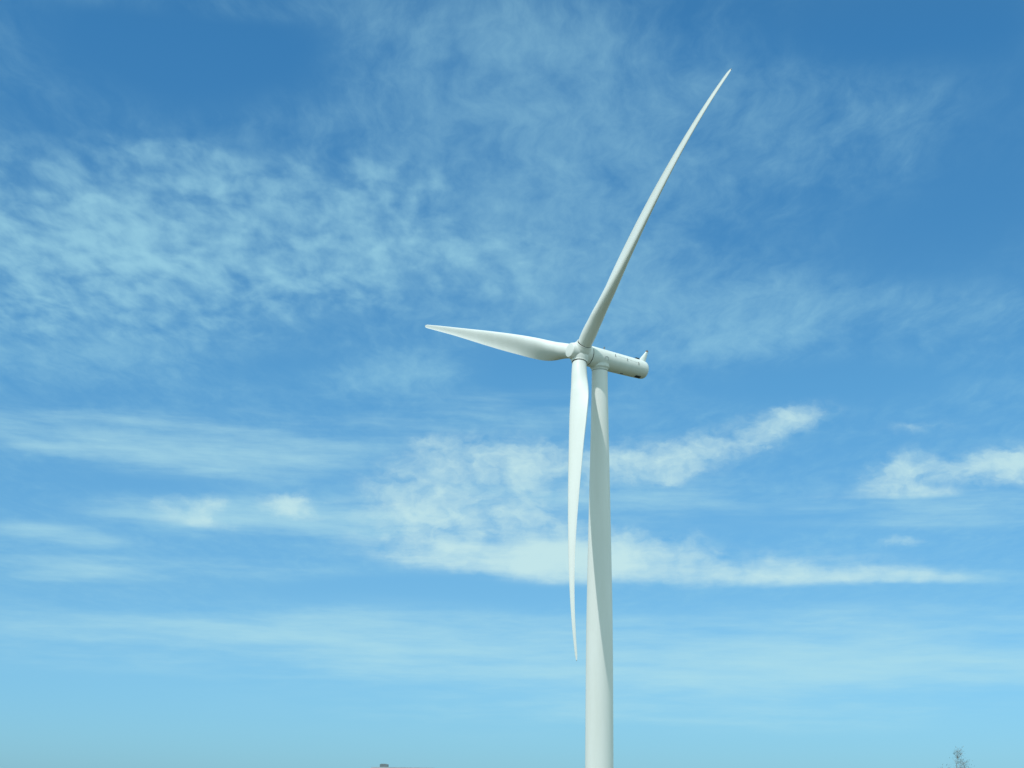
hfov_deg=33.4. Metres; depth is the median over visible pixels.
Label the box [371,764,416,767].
farmhouse
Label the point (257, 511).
sky
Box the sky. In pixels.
[0,0,1023,767]
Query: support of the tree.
on the ground
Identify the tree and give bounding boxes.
[942,746,971,767]
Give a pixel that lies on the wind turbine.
(582, 353)
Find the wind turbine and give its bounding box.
[425,68,731,767]

